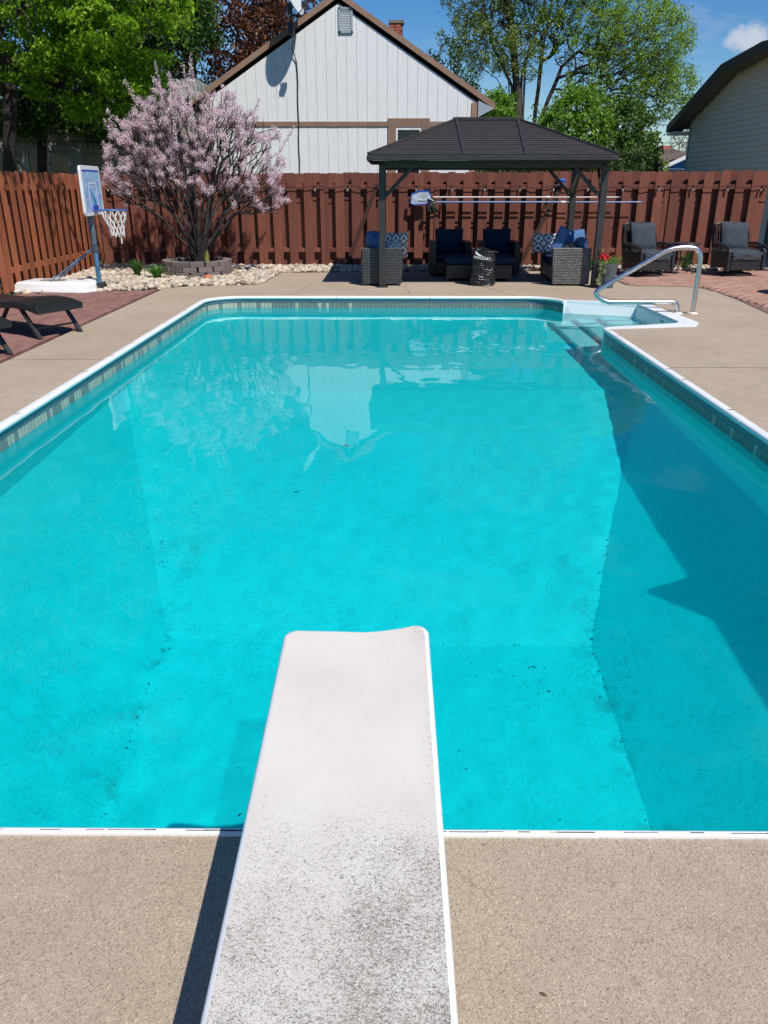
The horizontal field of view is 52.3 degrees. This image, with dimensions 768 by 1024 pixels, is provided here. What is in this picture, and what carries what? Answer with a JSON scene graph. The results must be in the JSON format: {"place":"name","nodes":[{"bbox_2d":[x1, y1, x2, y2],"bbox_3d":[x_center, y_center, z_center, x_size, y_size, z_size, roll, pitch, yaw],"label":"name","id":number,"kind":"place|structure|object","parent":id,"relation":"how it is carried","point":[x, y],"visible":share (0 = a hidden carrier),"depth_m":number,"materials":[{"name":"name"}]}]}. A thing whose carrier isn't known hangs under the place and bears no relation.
{"place":"outdoors","nodes":[
{"label":"outdoors","id":0,"kind":"place"},
{"bbox_2d":[0,289,157,363],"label":"brick patio","id":1,"kind":"structure","parent":0,"point":[19,337],"depth_m":10.68,"materials":[{"name":"red brick"}]},
{"bbox_2d":[0,239,9,293],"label":"gate panel","id":2,"kind":"structure","parent":1,"relation":"on","point":[4,280],"depth_m":12.66,"materials":[{"name":"brown wood"}]},
{"bbox_2d":[0,316,12,354],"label":"chaise lounger","id":3,"kind":"object","parent":1,"relation":"on","point":[5,323],"visible":1,"depth_m":8.22,"materials":[{"name":"black metal"}]},
{"bbox_2d":[0,294,82,339],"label":"chaise lounger","id":4,"kind":"object","parent":1,"relation":"on","point":[37,305],"visible":0.97,"depth_m":9.26,"materials":[{"name":"black wicker"}]},
{"bbox_2d":[15,165,127,293],"bbox_3d":[-5.226,-4.698,13.033,1.974,1.950,1.060,0,23,0],"label":"basketball hoop","id":5,"kind":"object","parent":1,"relation":"on","point":[91,190],"visible":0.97,"depth_m":13.04,"materials":[{"name":"white plastic"}]},
{"bbox_2d":[0,241,709,294],"bbox_3d":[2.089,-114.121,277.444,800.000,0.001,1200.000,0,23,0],"label":"ground","id":6,"kind":"structure","parent":0,"point":[11,293],"depth_m":18.57,"materials":[{"name":"soil"}]},
{"bbox_2d":[0,171,104,291],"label":"wooden fence","id":7,"kind":"object","parent":6,"relation":"on","point":[44,230],"visible":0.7,"depth_m":14.29,"materials":[{"name":"brown wood"}]},
{"bbox_2d":[0,0,198,172],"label":"maple tree","id":8,"kind":"object","parent":6,"relation":"on","point":[76,38],"visible":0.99,"depth_m":16.75,"materials":[{"name":"green plant"}]},
{"bbox_2d":[0,98,208,240],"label":"dark house","id":9,"kind":"structure","parent":6,"relation":"on","point":[67,156],"depth_m":25.53,"materials":[{"name":"grey"}]},
{"bbox_2d":[0,151,18,172],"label":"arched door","id":10,"kind":"structure","parent":9,"relation":"in","point":[1,152],"depth_m":25.64,"materials":[{"name":"glass"}]},
{"bbox_2d":[20,145,84,173],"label":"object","id":11,"kind":"structure","parent":9,"relation":"in","point":[66,159],"depth_m":25.56,"materials":[{"name":"glass"}]},
{"bbox_2d":[0,0,233,172],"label":"maple tree","id":12,"kind":"object","parent":6,"relation":"on","point":[36,121],"visible":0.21,"depth_m":22.20,"materials":[{"name":"green plant"}]},
{"bbox_2d":[12,263,334,293],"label":"river rocks","id":13,"kind":"object","parent":6,"relation":"on","point":[119,277],"visible":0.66,"depth_m":14.89,"materials":[{"name":"beige stone"}]},
{"bbox_2d":[129,258,144,275],"bbox_3d":[-4.818,-4.771,15.217,0.468,0.360,0.450,0,23,0],"label":"grass clump","id":14,"kind":"object","parent":13,"relation":"on","point":[136,269],"visible":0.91,"depth_m":15.18,"materials":[{"name":"green plant"}]},
{"bbox_2d":[143,263,170,277],"bbox_3d":[-4.311,-4.567,14.823,0.571,0.288,0.589,0,23,0],"label":"grass clump","id":15,"kind":"object","parent":13,"relation":"on","point":[154,271],"visible":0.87,"depth_m":14.78,"materials":[{"name":"green plant"}]},
{"bbox_2d":[142,78,208,142],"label":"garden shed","id":16,"kind":"structure","parent":6,"relation":"on","point":[202,84],"depth_m":27.26,"materials":[{"name":"grey"}]},
{"bbox_2d":[94,0,322,100],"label":"bronze leaved tree","id":17,"kind":"object","parent":6,"relation":"on","point":[273,12],"visible":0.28,"depth_m":28.62,"materials":[{"name":"brown plant"}]},
{"bbox_2d":[186,0,494,173],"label":"white house","id":18,"kind":"structure","parent":6,"relation":"on","point":[367,81],"depth_m":22.16,"materials":[{"name":"white wood"}]},
{"bbox_2d":[292,39,299,172],"bbox_3d":[-2.489,-10.697,22.565,0.102,5.045,0.158,12,26,27],"label":"cable","id":19,"kind":"object","parent":18,"relation":"attached to","point":[297,105],"depth_m":22.23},
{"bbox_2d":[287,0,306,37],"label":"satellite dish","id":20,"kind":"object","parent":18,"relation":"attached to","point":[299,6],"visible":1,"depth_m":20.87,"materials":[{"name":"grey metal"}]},
{"bbox_2d":[426,26,481,92],"bbox_3d":[2.545,-15.711,32.375,2.911,7.551,1.750,0,23,0],"label":"young tree","id":21,"kind":"object","parent":6,"relation":"on","point":[457,70],"visible":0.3,"depth_m":31.32,"materials":[{"name":"green plant"}]},
{"bbox_2d":[477,84,524,171],"bbox_3d":[3.683,-11.542,26.019,1.819,4.761,2.303,0,23,0],"label":"green bush","id":22,"kind":"object","parent":6,"relation":"on","point":[505,106],"visible":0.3,"depth_m":24.87,"materials":[{"name":"green plant"}]},
{"bbox_2d":[436,0,619,118],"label":"elm tree","id":23,"kind":"object","parent":6,"relation":"on","point":[510,37],"visible":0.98,"depth_m":27.48,"materials":[{"name":"green plant"}]},
{"bbox_2d":[474,150,650,172],"bbox_3d":[5.468,-9.932,24.558,5.564,2.926,2.262,0,23,0],"label":"dark shrub","id":24,"kind":"object","parent":6,"relation":"on","point":[624,168],"visible":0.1,"depth_m":23.92,"materials":[{"name":"green plant"}]},
{"bbox_2d":[528,78,616,171],"bbox_3d":[6.201,-11.594,25.917,3.319,4.940,2.402,0,23,0],"label":"green bush","id":25,"kind":"object","parent":6,"relation":"on","point":[592,112],"visible":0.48,"depth_m":25.03,"materials":[{"name":"green plant"}]},
{"bbox_2d":[511,0,702,126],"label":"elm tree","id":26,"kind":"object","parent":6,"relation":"on","point":[617,37],"visible":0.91,"depth_m":27.41,"materials":[{"name":"green plant"}]},
{"bbox_2d":[585,142,664,171],"bbox_3d":[7.781,-10.537,25.843,2.868,3.056,2.327,0,23,0],"label":"dark shrub","id":27,"kind":"object","parent":6,"relation":"on","point":[640,157],"visible":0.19,"depth_m":25.06,"materials":[{"name":"green plant"}]},
{"bbox_2d":[589,93,666,165],"bbox_3d":[8.175,-11.870,26.941,2.936,4.657,2.469,0,23,0],"label":"green bush","id":28,"kind":"object","parent":6,"relation":"on","point":[625,109],"visible":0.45,"depth_m":25.96,"materials":[{"name":"green plant"}]},
{"bbox_2d":[635,145,669,170],"bbox_3d":[9.798,-12.558,30.396,2.312,3.260,2.087,0,23,0],"label":"yellow green bush","id":29,"kind":"object","parent":6,"relation":"on","point":[665,164],"visible":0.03,"depth_m":29.81,"materials":[{"name":"green plant"}]},
{"bbox_2d":[658,146,671,149],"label":"chimney","id":30,"kind":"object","parent":6,"relation":"on","point":[666,147],"depth_m":81.40,"materials":[{"name":"red brick"}]},
{"bbox_2d":[658,151,685,171],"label":"blue house","id":31,"kind":"structure","parent":6,"relation":"on","point":[678,164],"depth_m":41.23,"materials":[{"name":"paint"}]},
{"bbox_2d":[658,149,685,158],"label":"tan roofed house","id":32,"kind":"structure","parent":6,"relation":"on","point":[670,151],"depth_m":52.62,"materials":[{"name":"brown"}]},
{"bbox_2d":[667,129,687,150],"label":"bare tree","id":33,"kind":"object","parent":6,"relation":"on","point":[682,146],"visible":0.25,"depth_m":54.06,"materials":[{"name":"grey plant"}]},
{"bbox_2d":[666,40,767,250],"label":"grey house","id":34,"kind":"structure","parent":6,"relation":"on","point":[722,115],"depth_m":22.72,"materials":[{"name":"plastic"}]},
{"bbox_2d":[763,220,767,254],"bbox_3d":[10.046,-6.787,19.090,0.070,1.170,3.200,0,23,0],"label":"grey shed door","id":35,"kind":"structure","parent":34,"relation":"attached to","point":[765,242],"depth_m":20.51,"materials":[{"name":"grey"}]},
{"bbox_2d":[0,271,767,1023],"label":"pool deck","id":36,"kind":"structure","parent":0,"point":[576,931],"depth_m":1.97,"materials":[{"name":"concrete"}]},
{"bbox_2d":[9,359,92,359],"bbox_3d":[-3.396,-1.579,8.101,0.959,0.003,0.012,0,23,-1],"label":"deck joint","id":37,"kind":"object","parent":36,"relation":"on","point":[45,359],"visible":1,"depth_m":8.10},
{"bbox_2d":[200,626,457,1023],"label":"diving board","id":38,"kind":"object","parent":36,"relation":"on","point":[337,910],"visible":1,"depth_m":1.66,"materials":[{"name":"white plastic"}]},
{"bbox_2d":[362,243,403,285],"bbox_3d":[-0.017,-4.639,14.590,0.734,0.640,1.550,0,23,0],"label":"wicker loveseat","id":39,"kind":"object","parent":36,"relation":"on","point":[393,265],"visible":0.87,"depth_m":13.87,"materials":[{"name":"grey wicker"}]},
{"bbox_2d":[365,231,378,247],"bbox_3d":[-0.164,-4.891,14.105,0.354,0.334,0.448,0,23,0],"label":"folded cushion","id":40,"kind":"object","parent":39,"relation":"on","point":[371,239],"visible":0.56,"depth_m":13.99,"materials":[{"name":"blue fabric"}]},
{"bbox_2d":[385,233,407,256],"bbox_3d":[0.227,-4.972,14.558,0.440,0.419,0.176,3,23,8],"label":"throw pillow","id":41,"kind":"object","parent":39,"relation":"on","point":[402,238],"visible":0.52,"depth_m":14.48,"materials":[{"name":"blue fabric"}]},
{"bbox_2d":[0,296,767,838],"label":"swimming pool","id":42,"kind":"structure","parent":36,"relation":"in","point":[724,418],"depth_m":7.59,"materials":[{"name":"white plastic"}]},
{"bbox_2d":[0,308,767,830],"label":"pool water","id":43,"kind":"structure","parent":42,"relation":"in","point":[546,530],"depth_m":4.09,"materials":[{"name":"teal liquid"}]},
{"bbox_2d":[428,228,471,275],"bbox_3d":[1.304,-5.172,15.575,0.800,0.863,0.794,0,23,0],"label":"wicker armchair","id":44,"kind":"object","parent":36,"relation":"on","point":[449,241],"visible":0.81,"depth_m":15.58,"materials":[{"name":"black fabric"}]},
{"bbox_2d":[444,254,470,280],"bbox_3d":[1.452,-4.618,14.773,0.620,0.460,0.570,0,23,0],"label":"ottoman","id":45,"kind":"object","parent":36,"relation":"on","point":[457,266],"visible":0.74,"depth_m":14.53,"materials":[{"name":"wicker"}]},
{"bbox_2d":[468,247,497,285],"bbox_3d":[1.773,-4.386,13.959,0.508,0.660,0.356,0,23,0],"label":"black bag","id":46,"kind":"object","parent":36,"relation":"on","point":[483,270],"visible":1,"depth_m":13.86,"materials":[{"name":"black plastic"}]},
{"bbox_2d":[367,117,618,287],"bbox_3d":[1.772,-5.680,14.326,4.090,2.765,3.050,0,23,0],"label":"gazebo","id":47,"kind":"object","parent":36,"relation":"on","point":[487,143],"visible":0.97,"depth_m":13.05,"materials":[{"name":"grey metal"}]},
{"bbox_2d":[475,229,520,275],"bbox_3d":[2.254,-5.169,15.569,0.800,0.863,0.794,0,23,0],"label":"wicker armchair","id":48,"kind":"object","parent":36,"relation":"on","point":[499,241],"visible":0.48,"depth_m":15.58,"materials":[{"name":"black fabric"}]},
{"bbox_2d":[495,254,513,280],"bbox_3d":[2.087,-4.616,14.768,0.620,0.460,0.570,0,23,0],"label":"ottoman","id":49,"kind":"object","parent":36,"relation":"on","point":[503,266],"visible":0.49,"depth_m":14.52,"materials":[{"name":"wicker"}]},
{"bbox_2d":[540,248,591,285],"bbox_3d":[3.360,-4.669,14.661,0.674,0.640,1.750,1,23,3],"label":"wicker loveseat","id":50,"kind":"object","parent":36,"relation":"on","point":[564,265],"visible":0.97,"depth_m":13.87,"materials":[{"name":"grey wicker"}]},
{"bbox_2d":[532,234,555,252],"bbox_3d":[3.172,-5.216,15.192,0.600,0.361,0.163,-3,23,-6],"label":"throw pillow","id":51,"kind":"object","parent":50,"relation":"on","point":[542,243],"visible":0.59,"depth_m":15.12,"materials":[{"name":"blue fabric"}]},
{"bbox_2d":[548,225,570,250],"bbox_3d":[3.122,-4.832,13.912,0.380,0.502,0.140,0,23,0],"label":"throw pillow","id":52,"kind":"object","parent":50,"relation":"on","point":[561,236],"visible":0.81,"depth_m":13.85,"materials":[{"name":"blue fabric"}]},
{"bbox_2d":[562,244,579,247],"bbox_3d":[3.365,-4.867,14.307,0.480,0.328,0.242,12,26,27],"label":"throw pillow","id":53,"kind":"object","parent":50,"relation":"on","point":[568,246],"visible":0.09,"depth_m":14.22,"materials":[{"name":"fabric"}]},
{"bbox_2d":[573,236,588,247],"bbox_3d":[3.526,-4.830,14.026,0.206,0.203,0.424,0,23,0],"label":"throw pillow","id":54,"kind":"object","parent":50,"relation":"on","point":[580,242],"visible":0.91,"depth_m":13.85,"materials":[{"name":"blue fabric"}]},
{"bbox_2d":[564,229,585,244],"bbox_3d":[3.404,-4.957,14.106,0.476,0.260,0.204,-2,23,-5],"label":"folded cushion","id":55,"kind":"object","parent":54,"relation":"on","point":[573,235],"visible":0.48,"depth_m":14.05,"materials":[{"name":"blue fabric"}]},
{"bbox_2d":[596,244,622,287],"bbox_3d":[3.897,-4.276,13.615,0.542,0.722,0.497,0,23,0],"label":"flower pot","id":56,"kind":"object","parent":36,"relation":"on","point":[608,266],"visible":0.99,"depth_m":13.52,"materials":[{"name":"grey ceramic"}]},
{"bbox_2d":[594,245,702,313],"bbox_3d":[3.661,-3.204,10.816,1.484,0.920,0.150,0,23,0],"label":"pool handrail","id":57,"kind":"object","parent":36,"relation":"on","point":[697,250],"visible":0.99,"depth_m":10.82,"materials":[{"name":"silver metal"}]},
{"bbox_2d":[670,367,735,367],"bbox_3d":[4.044,-1.420,7.722,2.423,0.003,0.012,1,23,1],"label":"deck joint","id":58,"kind":"object","parent":36,"relation":"on","point":[702,367],"visible":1,"depth_m":7.74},
{"bbox_2d":[0,0,767,151],"label":"sky","id":59,"kind":"structure","parent":0,"point":[728,28],"materials":[{"name":"blue"}]},
{"bbox_2d":[19,268,764,293],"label":"rock bed soil","id":60,"kind":"object","parent":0,"point":[528,269],"visible":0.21,"depth_m":16.70,"materials":[{"name":"brown soil"}]},
{"bbox_2d":[161,257,233,277],"bbox_3d":[-3.726,-4.896,15.649,1.393,0.301,1.414,0,23,0],"label":"planter ring","id":61,"kind":"object","parent":60,"relation":"on","point":[181,266],"visible":0.91,"depth_m":15.13,"materials":[{"name":"stone"}]},
{"bbox_2d":[101,54,294,268],"bbox_3d":[-3.602,-6.621,15.004,3.747,3.809,2.122,0,23,0],"label":"blossoming tree","id":62,"kind":"object","parent":61,"relation":"in","point":[175,164],"visible":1,"depth_m":14.87,"materials":[{"name":"pink plant"}]},
{"bbox_2d":[203,251,209,260],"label":"grass clump","id":63,"kind":"object","parent":61,"relation":"on","point":[206,257],"visible":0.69,"depth_m":15.59,"materials":[{"name":"plant"}]},
{"bbox_2d":[100,170,767,265],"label":"wooden fence","id":64,"kind":"object","parent":60,"relation":"on","point":[322,225],"visible":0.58,"depth_m":16.91,"materials":[{"name":"brown wood"}]},
{"bbox_2d":[107,185,766,191],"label":"string lights","id":65,"kind":"object","parent":64,"relation":"attached to","point":[484,190],"visible":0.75,"depth_m":16.59},
{"bbox_2d":[326,263,767,271],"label":"river rocks","id":66,"kind":"object","parent":60,"relation":"on","point":[357,267],"visible":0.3,"depth_m":16.60,"materials":[{"name":"beige stone"}]},
{"bbox_2d":[680,252,695,268],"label":"grass clump","id":67,"kind":"object","parent":60,"relation":"on","point":[683,261],"visible":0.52,"depth_m":16.56,"materials":[{"name":"green plant"}]},
{"bbox_2d":[615,271,767,307],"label":"brick patio","id":68,"kind":"structure","parent":0,"point":[753,288],"depth_m":14.51,"materials":[{"name":"red brick"}]},
{"bbox_2d":[621,222,675,275],"bbox_3d":[5.205,-5.209,15.500,0.872,0.977,0.833,-8,24,-18],"label":"swivel chair","id":69,"kind":"object","parent":68,"relation":"on","point":[641,245],"visible":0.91,"depth_m":15.43,"materials":[{"name":"grey fabric"}]},
{"bbox_2d":[670,242,701,273],"bbox_3d":[6.045,-5.120,15.807,0.610,0.602,0.610,0,23,0],"label":"side table","id":70,"kind":"object","parent":68,"relation":"on","point":[687,243],"visible":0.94,"depth_m":15.75,"materials":[{"name":"black metal"}]},
{"bbox_2d":[710,222,767,275],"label":"swivel chair","id":71,"kind":"object","parent":68,"relation":"on","point":[733,253],"visible":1,"depth_m":15.53,"materials":[{"name":"grey fabric"}]},
{"bbox_2d":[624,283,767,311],"bbox_3d":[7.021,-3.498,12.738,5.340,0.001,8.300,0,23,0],"label":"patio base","id":72,"kind":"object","parent":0,"point":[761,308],"visible":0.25,"depth_m":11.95,"materials":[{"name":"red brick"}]},
{"bbox_2d":[618,281,767,313],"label":"patio edging","id":73,"kind":"object","parent":72,"relation":"on","point":[710,290],"visible":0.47,"depth_m":12.97,"materials":[{"name":"red brick"}]},
{"bbox_3d":[3.485,-6.636,16.644,0.030,0.222,0.200,0,23,0],"label":"pole hook","id":74,"kind":"object","parent":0,"visible":0},
{"bbox_2d":[410,190,619,204],"bbox_3d":[2.773,-6.644,16.558,4.444,0.298,0.040,0,23,0],"label":"pool pole","id":75,"kind":"object","parent":74,"relation":"hanging from","point":[420,197],"visible":1,"depth_m":16.55,"materials":[{"name":"white metal"}]},
{"bbox_2d":[426,197,643,213],"bbox_3d":[3.194,-6.497,16.593,4.600,0.330,0.102,0,23,0],"label":"pool pole","id":76,"kind":"object","parent":74,"relation":"hanging from","point":[431,206],"visible":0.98,"depth_m":16.58,"materials":[{"name":"blue metal"}]}
]}

